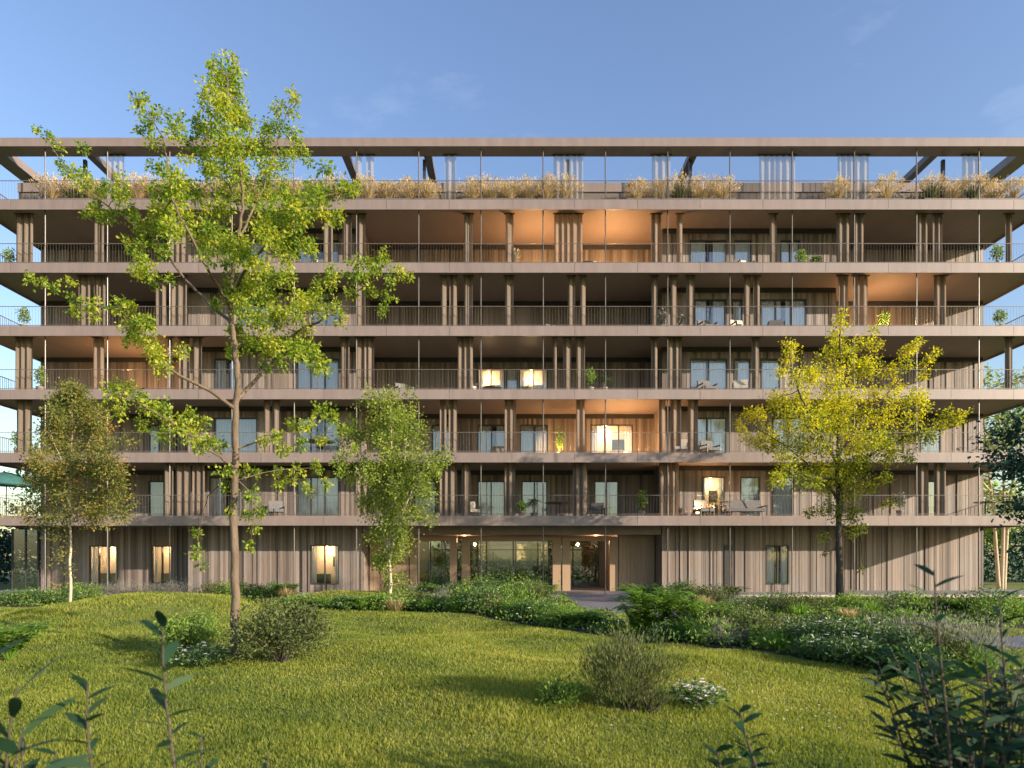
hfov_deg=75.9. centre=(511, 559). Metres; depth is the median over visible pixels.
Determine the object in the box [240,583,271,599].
shrub
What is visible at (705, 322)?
lounge chair
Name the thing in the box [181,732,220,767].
laurel plant
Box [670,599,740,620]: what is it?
fern
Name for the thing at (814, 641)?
flowering shrub
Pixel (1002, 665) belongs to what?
laurel plant
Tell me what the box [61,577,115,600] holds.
shrub
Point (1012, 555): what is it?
hedge
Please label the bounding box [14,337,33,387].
curtain
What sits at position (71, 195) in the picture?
grass tuft
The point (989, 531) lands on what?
garden tree
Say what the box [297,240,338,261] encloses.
window
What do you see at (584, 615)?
fern
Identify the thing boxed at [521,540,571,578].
garden tree
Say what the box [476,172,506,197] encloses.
grass tuft
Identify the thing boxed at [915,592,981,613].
shrub
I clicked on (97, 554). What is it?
window
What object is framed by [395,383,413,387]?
lounge chair
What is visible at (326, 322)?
window
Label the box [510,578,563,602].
shrub
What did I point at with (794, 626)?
flowering shrub
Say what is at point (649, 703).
shrub
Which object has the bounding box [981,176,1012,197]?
grass tuft
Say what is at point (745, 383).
lounge chair
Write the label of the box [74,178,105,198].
grass tuft
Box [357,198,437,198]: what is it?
planter
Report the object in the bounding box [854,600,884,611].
grass tuft
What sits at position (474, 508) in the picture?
lounge chair
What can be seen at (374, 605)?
shrub
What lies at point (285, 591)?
grass tuft
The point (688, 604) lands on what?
fern
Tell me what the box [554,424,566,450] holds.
potted plant
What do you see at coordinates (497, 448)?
lounge chair
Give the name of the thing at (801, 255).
potted plant
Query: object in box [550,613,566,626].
grass tuft
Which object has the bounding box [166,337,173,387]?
curtain
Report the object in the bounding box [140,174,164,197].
grass tuft
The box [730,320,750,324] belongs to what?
lounge chair
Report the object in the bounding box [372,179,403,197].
grass tuft
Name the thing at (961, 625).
planting bed
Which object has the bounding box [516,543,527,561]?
window
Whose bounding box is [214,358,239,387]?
window
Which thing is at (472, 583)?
shrub
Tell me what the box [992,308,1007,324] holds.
potted plant
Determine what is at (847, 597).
shrub
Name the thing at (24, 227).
curtain
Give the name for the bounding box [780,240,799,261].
window
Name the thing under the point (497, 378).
window
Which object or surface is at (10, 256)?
potted plant
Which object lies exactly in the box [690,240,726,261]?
window
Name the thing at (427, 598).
shrub
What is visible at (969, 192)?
grass tuft
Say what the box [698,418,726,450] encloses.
window
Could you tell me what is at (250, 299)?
window
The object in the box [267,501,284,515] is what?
lounge chair
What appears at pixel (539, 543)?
window
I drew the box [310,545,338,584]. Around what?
window
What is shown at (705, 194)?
grass tuft
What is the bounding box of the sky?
[0,0,1023,559]
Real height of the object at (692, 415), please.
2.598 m
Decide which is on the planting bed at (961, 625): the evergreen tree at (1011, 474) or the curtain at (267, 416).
the evergreen tree at (1011, 474)
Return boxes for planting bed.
[0,598,266,607]
[318,608,1023,683]
[694,601,1023,627]
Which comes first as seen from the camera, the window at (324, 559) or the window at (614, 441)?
the window at (324, 559)
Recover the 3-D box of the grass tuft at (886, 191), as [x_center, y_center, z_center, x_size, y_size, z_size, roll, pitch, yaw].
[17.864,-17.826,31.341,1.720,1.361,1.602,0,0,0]
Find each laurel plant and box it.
[0,638,95,767]
[0,737,65,767]
[44,673,117,767]
[118,610,213,767]
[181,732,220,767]
[262,751,268,767]
[702,704,775,767]
[859,639,1023,767]
[910,564,991,767]
[974,590,1023,761]
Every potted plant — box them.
[0,247,15,261]
[9,431,16,450]
[15,307,30,324]
[31,366,47,387]
[514,247,519,261]
[515,499,527,515]
[526,498,540,515]
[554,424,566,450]
[586,366,596,387]
[594,375,611,387]
[635,490,647,515]
[658,307,666,324]
[677,312,685,324]
[795,249,807,261]
[809,253,821,261]
[877,311,890,324]
[892,491,905,515]
[989,244,1004,261]
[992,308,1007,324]
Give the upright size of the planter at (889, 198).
0.295 m
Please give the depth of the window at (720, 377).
32.94 m
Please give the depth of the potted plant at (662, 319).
31.60 m
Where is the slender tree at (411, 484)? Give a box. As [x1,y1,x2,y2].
[328,382,454,593]
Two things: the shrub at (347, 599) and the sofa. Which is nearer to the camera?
the shrub at (347, 599)
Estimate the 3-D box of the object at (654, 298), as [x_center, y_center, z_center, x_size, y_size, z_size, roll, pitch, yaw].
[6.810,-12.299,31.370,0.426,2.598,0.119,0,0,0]
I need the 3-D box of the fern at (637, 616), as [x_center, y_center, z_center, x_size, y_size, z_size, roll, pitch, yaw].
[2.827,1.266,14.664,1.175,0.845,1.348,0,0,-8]
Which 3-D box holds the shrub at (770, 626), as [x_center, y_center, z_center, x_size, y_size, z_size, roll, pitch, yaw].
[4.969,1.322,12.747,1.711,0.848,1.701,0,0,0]
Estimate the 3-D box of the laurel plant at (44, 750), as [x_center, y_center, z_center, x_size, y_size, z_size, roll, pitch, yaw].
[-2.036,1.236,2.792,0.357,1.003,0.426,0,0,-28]
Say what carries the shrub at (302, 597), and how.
on the planting bed at (584, 629)
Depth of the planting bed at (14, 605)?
23.93 m
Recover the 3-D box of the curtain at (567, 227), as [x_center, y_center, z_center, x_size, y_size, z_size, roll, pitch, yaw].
[2.697,-15.259,31.370,1.459,2.598,0.120,0,0,0]
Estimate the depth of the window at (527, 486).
34.64 m
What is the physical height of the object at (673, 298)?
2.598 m
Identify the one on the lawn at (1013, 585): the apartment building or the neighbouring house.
the neighbouring house
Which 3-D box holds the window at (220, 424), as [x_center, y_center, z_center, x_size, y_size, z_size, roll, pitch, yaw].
[-13.821,-6.090,32.885,2.163,2.060,0.170,0,0,0]
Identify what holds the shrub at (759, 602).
on the planting bed at (961, 625)
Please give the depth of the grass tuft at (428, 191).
31.31 m
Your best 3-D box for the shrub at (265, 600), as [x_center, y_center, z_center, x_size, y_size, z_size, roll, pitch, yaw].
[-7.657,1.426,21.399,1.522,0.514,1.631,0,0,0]
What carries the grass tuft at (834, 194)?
in the planter
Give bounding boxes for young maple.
[22,49,414,655]
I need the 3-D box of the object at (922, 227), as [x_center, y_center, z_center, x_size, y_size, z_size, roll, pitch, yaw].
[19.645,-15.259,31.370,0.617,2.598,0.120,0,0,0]
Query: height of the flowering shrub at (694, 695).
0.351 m
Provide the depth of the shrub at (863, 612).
18.18 m
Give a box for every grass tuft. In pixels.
[28,171,71,197]
[52,172,92,197]
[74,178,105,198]
[121,170,155,197]
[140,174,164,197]
[186,181,211,197]
[202,177,227,197]
[221,177,250,197]
[245,173,271,196]
[263,176,291,196]
[279,586,300,595]
[281,172,307,194]
[300,175,328,194]
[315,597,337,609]
[318,171,347,198]
[345,596,369,610]
[351,170,385,197]
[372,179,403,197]
[386,595,412,611]
[390,175,422,197]
[414,178,443,197]
[416,596,436,610]
[443,594,467,612]
[456,174,486,197]
[474,591,506,613]
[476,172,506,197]
[496,595,533,611]
[497,175,521,197]
[513,174,542,197]
[526,599,559,621]
[532,170,561,197]
[548,170,583,197]
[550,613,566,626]
[621,608,660,631]
[623,176,650,197]
[643,176,672,197]
[665,166,699,197]
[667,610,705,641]
[681,170,720,197]
[695,595,715,604]
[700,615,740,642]
[708,171,742,197]
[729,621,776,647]
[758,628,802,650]
[786,601,812,616]
[820,174,852,198]
[835,606,862,619]
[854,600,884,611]
[869,171,905,197]
[889,606,917,620]
[911,169,949,198]
[935,176,969,197]
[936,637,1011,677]
[951,170,993,197]
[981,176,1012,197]
[996,175,1023,197]
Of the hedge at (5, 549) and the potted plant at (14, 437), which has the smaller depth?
the potted plant at (14, 437)
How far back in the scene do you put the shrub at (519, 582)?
25.94 m
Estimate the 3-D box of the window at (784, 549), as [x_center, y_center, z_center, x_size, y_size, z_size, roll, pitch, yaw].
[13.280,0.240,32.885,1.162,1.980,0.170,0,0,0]
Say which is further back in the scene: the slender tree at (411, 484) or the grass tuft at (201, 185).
the grass tuft at (201, 185)
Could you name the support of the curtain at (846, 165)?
hanging from the apartment building
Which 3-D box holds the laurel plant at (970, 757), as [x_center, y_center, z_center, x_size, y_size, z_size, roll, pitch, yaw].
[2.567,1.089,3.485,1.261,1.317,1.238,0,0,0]
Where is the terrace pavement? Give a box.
[0,582,1023,597]
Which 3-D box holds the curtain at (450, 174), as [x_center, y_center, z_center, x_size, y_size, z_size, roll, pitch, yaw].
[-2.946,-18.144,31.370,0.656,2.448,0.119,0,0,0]
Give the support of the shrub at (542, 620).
on the planting bed at (584, 629)
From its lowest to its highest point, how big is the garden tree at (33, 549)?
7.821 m
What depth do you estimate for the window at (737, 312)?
32.94 m
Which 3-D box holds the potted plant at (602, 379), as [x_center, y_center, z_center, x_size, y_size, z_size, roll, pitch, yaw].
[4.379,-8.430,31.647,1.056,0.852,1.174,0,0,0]
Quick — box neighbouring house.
[441,539,597,575]
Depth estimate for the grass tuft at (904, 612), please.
18.35 m
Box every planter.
[39,198,101,198]
[128,198,344,198]
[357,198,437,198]
[462,198,574,198]
[626,198,735,198]
[873,198,905,198]
[925,198,1023,198]
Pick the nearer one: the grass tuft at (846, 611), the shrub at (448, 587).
the grass tuft at (846, 611)
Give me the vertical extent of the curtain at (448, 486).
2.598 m
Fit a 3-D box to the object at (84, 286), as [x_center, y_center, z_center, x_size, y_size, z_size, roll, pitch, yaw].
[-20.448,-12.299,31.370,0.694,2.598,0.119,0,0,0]
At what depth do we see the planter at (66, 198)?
31.15 m
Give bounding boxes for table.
[305,439,334,450]
[482,385,501,387]
[545,501,572,515]
[718,501,730,515]
[973,501,997,515]
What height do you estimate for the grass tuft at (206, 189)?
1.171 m
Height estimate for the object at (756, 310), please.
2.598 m
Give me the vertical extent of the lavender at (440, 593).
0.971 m
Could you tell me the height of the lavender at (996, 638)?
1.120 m
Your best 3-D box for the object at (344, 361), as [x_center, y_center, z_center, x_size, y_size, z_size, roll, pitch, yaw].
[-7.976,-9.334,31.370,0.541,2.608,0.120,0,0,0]
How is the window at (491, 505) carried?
in the apartment building
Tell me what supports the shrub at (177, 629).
on the lawn at (1013, 585)
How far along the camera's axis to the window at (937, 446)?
34.64 m
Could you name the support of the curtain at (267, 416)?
hanging from the apartment building
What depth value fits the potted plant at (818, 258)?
31.84 m
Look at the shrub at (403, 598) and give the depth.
19.75 m
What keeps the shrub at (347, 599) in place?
on the planting bed at (584, 629)
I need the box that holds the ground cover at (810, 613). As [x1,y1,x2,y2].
[0,590,1023,683]
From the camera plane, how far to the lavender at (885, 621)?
11.24 m
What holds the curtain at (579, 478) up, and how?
hanging from the apartment building
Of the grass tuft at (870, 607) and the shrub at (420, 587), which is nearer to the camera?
the grass tuft at (870, 607)
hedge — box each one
[0,527,40,583]
[429,551,597,581]
[983,526,1023,581]
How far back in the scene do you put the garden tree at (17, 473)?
48.24 m
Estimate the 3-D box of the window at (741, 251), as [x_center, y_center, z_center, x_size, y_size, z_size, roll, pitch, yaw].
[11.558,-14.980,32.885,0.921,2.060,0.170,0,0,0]
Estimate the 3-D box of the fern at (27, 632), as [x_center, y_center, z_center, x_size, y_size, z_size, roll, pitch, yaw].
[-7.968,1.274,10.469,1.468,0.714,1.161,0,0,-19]
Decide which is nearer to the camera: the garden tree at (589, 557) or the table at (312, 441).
the table at (312, 441)
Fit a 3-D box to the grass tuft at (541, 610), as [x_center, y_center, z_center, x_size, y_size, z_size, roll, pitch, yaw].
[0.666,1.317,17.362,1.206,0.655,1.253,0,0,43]
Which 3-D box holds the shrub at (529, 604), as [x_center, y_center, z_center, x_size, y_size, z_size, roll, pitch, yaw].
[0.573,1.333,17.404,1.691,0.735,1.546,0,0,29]
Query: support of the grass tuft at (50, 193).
in the planter at (66, 198)
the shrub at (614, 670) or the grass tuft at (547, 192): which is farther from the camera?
the grass tuft at (547, 192)
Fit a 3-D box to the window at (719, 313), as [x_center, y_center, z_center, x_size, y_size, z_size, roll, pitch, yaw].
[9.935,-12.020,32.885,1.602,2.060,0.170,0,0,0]
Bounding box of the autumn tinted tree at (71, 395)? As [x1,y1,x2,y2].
[1,377,143,601]
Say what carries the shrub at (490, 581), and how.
on the planting bed
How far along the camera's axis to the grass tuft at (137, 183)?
31.08 m
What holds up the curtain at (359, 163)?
hanging from the apartment building
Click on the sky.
(69, 68)
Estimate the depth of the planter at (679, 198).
31.15 m
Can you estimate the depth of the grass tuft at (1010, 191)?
31.17 m
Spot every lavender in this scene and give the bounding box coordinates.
[75,582,116,597]
[98,577,140,594]
[110,575,164,592]
[133,579,182,592]
[154,578,198,593]
[424,581,461,610]
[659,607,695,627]
[691,617,765,646]
[722,591,758,609]
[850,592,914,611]
[854,605,922,639]
[878,605,976,638]
[898,598,1010,666]
[902,607,1023,674]
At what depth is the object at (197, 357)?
31.35 m
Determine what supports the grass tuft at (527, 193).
in the planter at (520, 198)
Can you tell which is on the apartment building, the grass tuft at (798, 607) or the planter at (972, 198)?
the planter at (972, 198)
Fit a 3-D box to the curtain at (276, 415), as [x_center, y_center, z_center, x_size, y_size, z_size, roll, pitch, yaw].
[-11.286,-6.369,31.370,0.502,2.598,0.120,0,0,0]
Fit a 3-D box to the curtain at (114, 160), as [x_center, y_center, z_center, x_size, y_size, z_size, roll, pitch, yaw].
[-18.956,-18.144,31.370,1.000,2.448,0.119,0,0,0]
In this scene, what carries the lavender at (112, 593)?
on the planting bed at (14, 605)
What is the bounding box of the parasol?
[0,472,32,515]
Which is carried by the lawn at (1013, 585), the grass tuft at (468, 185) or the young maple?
the young maple
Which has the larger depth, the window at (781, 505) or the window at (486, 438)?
the window at (486, 438)
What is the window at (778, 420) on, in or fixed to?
in the apartment building
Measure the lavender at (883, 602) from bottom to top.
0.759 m
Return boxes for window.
[89,546,117,582]
[148,425,159,450]
[148,481,163,515]
[151,546,171,582]
[209,477,239,515]
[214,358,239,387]
[214,418,256,450]
[239,240,267,261]
[240,299,275,324]
[296,358,338,387]
[296,418,338,450]
[296,477,338,515]
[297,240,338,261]
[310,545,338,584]
[312,299,340,324]
[414,481,435,515]
[432,425,448,450]
[476,543,487,561]
[478,368,504,387]
[478,425,504,450]
[478,481,504,515]
[506,368,517,387]
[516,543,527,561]
[519,368,547,387]
[520,425,547,450]
[522,481,546,515]
[538,543,549,561]
[590,425,632,450]
[594,481,618,515]
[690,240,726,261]
[690,358,727,387]
[694,299,726,324]
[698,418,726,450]
[702,477,724,515]
[732,299,742,322]
[734,240,751,261]
[734,358,750,387]
[740,477,759,515]
[760,299,806,324]
[760,358,779,387]
[766,545,788,584]
[772,418,803,450]
[772,477,793,515]
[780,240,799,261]
[920,425,940,450]
[929,481,933,515]
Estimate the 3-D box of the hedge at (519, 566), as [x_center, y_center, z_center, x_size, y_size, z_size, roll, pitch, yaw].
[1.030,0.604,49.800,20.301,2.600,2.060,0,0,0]
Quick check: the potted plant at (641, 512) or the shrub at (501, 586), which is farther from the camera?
the potted plant at (641, 512)
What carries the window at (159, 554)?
in the apartment building
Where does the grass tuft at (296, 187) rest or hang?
in the planter at (216, 198)
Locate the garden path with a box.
[567,597,1023,647]
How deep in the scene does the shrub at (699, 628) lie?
12.75 m
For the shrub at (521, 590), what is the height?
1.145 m
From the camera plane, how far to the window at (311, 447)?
32.94 m
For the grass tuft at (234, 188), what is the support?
in the planter at (216, 198)
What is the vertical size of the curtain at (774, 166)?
2.448 m
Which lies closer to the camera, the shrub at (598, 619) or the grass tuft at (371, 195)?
the shrub at (598, 619)
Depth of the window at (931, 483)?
34.65 m
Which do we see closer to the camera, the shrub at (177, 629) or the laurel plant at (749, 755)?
the laurel plant at (749, 755)
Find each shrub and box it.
[0,586,44,603]
[3,585,68,603]
[23,586,88,603]
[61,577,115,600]
[139,605,226,653]
[165,640,234,669]
[186,579,243,594]
[205,576,253,596]
[218,592,344,665]
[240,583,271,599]
[248,579,302,598]
[258,597,283,603]
[274,592,317,606]
[316,597,337,609]
[328,594,366,609]
[358,591,403,611]
[379,593,422,611]
[396,577,434,593]
[401,588,435,611]
[409,592,450,611]
[435,578,479,594]
[439,586,486,612]
[450,571,496,592]
[455,582,514,614]
[474,573,519,592]
[483,577,552,614]
[483,584,515,599]
[499,570,544,597]
[501,597,558,620]
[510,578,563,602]
[512,598,586,612]
[534,671,594,705]
[535,609,580,626]
[563,612,618,626]
[564,621,693,717]
[575,606,620,618]
[585,619,641,632]
[627,581,677,600]
[628,676,679,713]
[643,620,687,641]
[650,580,701,604]
[660,677,733,714]
[675,578,708,599]
[675,583,721,604]
[678,602,758,633]
[684,617,743,643]
[689,582,741,604]
[694,596,789,634]
[728,592,808,611]
[729,606,802,646]
[752,628,810,651]
[756,585,831,614]
[770,614,838,656]
[783,597,845,613]
[787,630,841,662]
[790,607,884,656]
[805,595,869,610]
[821,604,913,660]
[821,632,896,668]
[829,589,899,608]
[835,607,885,618]
[855,622,926,666]
[863,611,919,622]
[863,629,973,679]
[866,589,963,612]
[868,589,931,610]
[877,618,1006,680]
[896,594,955,611]
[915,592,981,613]
[934,584,1023,614]
[960,591,1023,622]
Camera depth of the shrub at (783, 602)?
20.19 m
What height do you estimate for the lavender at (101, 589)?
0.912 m
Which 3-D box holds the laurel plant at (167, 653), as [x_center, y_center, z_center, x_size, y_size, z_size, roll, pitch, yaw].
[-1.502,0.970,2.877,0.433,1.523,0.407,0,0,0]
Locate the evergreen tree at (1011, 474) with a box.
[967,404,1023,552]
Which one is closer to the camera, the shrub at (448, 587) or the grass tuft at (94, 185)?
the shrub at (448, 587)
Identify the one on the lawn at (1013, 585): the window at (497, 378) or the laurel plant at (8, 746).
the laurel plant at (8, 746)
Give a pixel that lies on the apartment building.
(312, 542)
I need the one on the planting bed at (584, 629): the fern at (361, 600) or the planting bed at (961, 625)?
the fern at (361, 600)
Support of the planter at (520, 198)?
on the apartment building
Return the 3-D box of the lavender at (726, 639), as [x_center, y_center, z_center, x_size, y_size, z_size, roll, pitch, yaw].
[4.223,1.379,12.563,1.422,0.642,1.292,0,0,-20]
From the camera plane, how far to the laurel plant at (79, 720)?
2.88 m
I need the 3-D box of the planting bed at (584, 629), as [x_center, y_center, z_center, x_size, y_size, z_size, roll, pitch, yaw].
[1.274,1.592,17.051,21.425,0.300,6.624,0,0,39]
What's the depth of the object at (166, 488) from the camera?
31.34 m
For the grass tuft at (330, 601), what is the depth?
20.27 m
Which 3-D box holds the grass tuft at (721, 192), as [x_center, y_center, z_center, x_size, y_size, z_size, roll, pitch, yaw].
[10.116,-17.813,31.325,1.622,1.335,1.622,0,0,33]
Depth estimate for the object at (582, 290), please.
31.35 m
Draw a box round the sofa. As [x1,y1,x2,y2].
[721,500,767,515]
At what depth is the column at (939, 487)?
31.36 m
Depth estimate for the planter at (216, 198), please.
31.15 m
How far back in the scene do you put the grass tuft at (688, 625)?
13.83 m
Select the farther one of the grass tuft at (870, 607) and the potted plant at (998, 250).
the potted plant at (998, 250)
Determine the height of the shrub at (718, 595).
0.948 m
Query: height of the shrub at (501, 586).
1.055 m
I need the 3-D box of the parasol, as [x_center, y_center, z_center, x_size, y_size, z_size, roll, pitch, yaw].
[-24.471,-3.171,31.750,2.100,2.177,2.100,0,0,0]
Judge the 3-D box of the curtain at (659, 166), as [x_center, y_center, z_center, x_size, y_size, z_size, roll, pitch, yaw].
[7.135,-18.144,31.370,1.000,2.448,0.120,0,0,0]
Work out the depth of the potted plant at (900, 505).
31.66 m
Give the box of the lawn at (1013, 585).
[0,560,1023,767]
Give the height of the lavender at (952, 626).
1.160 m
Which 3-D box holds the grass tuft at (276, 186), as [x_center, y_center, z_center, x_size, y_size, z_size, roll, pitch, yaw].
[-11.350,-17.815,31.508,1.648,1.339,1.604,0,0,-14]
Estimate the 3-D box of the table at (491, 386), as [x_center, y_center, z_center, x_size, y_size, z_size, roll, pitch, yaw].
[-1.017,-8.374,33.350,1.000,0.742,1.000,0,0,0]
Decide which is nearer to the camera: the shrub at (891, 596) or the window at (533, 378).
the shrub at (891, 596)
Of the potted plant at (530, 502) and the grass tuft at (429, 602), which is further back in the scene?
the potted plant at (530, 502)
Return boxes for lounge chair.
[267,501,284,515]
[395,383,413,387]
[470,501,481,515]
[490,446,504,450]
[587,503,604,515]
[676,439,687,450]
[693,500,714,515]
[696,380,717,387]
[697,320,717,324]
[699,440,720,450]
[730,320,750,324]
[732,379,749,387]
[767,319,784,324]
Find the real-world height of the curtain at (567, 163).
2.448 m
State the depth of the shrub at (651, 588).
25.80 m
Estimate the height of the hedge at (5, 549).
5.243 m
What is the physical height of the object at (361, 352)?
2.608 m
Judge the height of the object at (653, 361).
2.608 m
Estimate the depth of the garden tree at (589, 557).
46.63 m
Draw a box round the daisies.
[611,681,882,757]
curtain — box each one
[14,213,34,261]
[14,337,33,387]
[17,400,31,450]
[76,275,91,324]
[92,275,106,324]
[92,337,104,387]
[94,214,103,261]
[104,154,126,198]
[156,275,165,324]
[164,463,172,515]
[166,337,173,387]
[170,213,188,261]
[170,275,188,324]
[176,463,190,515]
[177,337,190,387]
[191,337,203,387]
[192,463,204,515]
[264,400,269,450]
[272,400,279,450]
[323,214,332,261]
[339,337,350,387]
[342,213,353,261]
[354,154,362,197]
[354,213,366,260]
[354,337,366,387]
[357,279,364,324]
[357,463,366,515]
[365,154,374,197]
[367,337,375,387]
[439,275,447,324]
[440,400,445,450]
[440,463,456,515]
[443,154,456,198]
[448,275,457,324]
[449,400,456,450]
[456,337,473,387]
[462,463,469,515]
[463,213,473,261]
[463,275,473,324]
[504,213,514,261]
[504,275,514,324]
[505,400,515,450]
[505,463,514,515]
[552,154,584,198]
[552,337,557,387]
[553,213,583,261]
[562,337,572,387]
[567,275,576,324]
[573,463,586,515]
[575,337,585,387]
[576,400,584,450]
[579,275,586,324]
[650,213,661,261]
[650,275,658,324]
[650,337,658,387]
[651,154,671,197]
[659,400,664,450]
[659,463,678,515]
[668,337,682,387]
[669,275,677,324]
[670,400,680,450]
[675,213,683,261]
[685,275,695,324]
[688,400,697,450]
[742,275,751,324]
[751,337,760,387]
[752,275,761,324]
[758,154,796,198]
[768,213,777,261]
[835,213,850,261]
[836,154,870,198]
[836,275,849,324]
[840,402,848,450]
[851,275,869,324]
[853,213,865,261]
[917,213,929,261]
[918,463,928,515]
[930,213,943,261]
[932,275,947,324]
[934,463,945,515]
[961,154,982,197]
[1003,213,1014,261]
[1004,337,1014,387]
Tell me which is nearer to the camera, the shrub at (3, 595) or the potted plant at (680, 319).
the shrub at (3, 595)
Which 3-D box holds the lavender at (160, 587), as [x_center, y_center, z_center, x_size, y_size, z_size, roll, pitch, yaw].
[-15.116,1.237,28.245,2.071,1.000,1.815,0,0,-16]
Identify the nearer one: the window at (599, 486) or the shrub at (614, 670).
the shrub at (614, 670)
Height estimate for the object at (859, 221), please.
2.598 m
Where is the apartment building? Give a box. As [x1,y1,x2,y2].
[0,138,1023,593]
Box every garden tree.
[1,468,40,556]
[15,498,40,569]
[429,541,461,574]
[434,539,490,565]
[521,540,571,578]
[561,539,597,581]
[983,437,1023,565]
[1014,529,1023,551]
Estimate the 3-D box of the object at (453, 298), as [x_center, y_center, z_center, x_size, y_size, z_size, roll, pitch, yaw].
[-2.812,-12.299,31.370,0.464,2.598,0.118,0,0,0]
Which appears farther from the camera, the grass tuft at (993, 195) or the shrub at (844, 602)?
the grass tuft at (993, 195)
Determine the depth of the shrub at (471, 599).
18.14 m
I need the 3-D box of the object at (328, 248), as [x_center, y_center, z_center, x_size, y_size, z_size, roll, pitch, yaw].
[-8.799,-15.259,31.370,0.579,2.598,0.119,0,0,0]
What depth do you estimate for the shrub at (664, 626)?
13.70 m
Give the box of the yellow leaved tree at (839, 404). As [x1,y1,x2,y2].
[732,307,973,599]
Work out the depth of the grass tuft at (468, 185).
31.18 m
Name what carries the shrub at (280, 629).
on the lawn at (1013, 585)
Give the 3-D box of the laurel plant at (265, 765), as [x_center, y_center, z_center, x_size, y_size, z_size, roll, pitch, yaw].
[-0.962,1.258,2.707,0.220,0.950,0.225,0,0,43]
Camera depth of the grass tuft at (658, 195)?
31.28 m
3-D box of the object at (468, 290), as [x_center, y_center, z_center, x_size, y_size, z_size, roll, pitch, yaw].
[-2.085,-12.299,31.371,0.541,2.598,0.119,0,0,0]
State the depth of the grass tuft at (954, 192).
31.29 m
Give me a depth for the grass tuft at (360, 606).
19.85 m
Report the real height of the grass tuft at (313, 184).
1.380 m
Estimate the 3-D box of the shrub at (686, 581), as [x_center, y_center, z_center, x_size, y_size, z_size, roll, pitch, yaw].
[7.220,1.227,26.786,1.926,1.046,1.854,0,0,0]
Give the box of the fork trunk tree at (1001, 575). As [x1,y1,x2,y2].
[980,362,1023,588]
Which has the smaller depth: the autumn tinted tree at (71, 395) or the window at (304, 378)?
the autumn tinted tree at (71, 395)
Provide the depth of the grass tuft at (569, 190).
31.21 m
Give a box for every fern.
[0,617,62,661]
[266,583,301,592]
[304,596,336,608]
[351,596,387,604]
[425,583,453,593]
[519,582,562,595]
[543,609,607,625]
[609,597,666,634]
[612,583,698,626]
[620,585,650,600]
[647,590,713,624]
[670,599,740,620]
[715,585,750,599]
[936,597,996,616]
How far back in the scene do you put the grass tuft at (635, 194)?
31.15 m
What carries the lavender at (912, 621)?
on the planting bed at (584, 629)

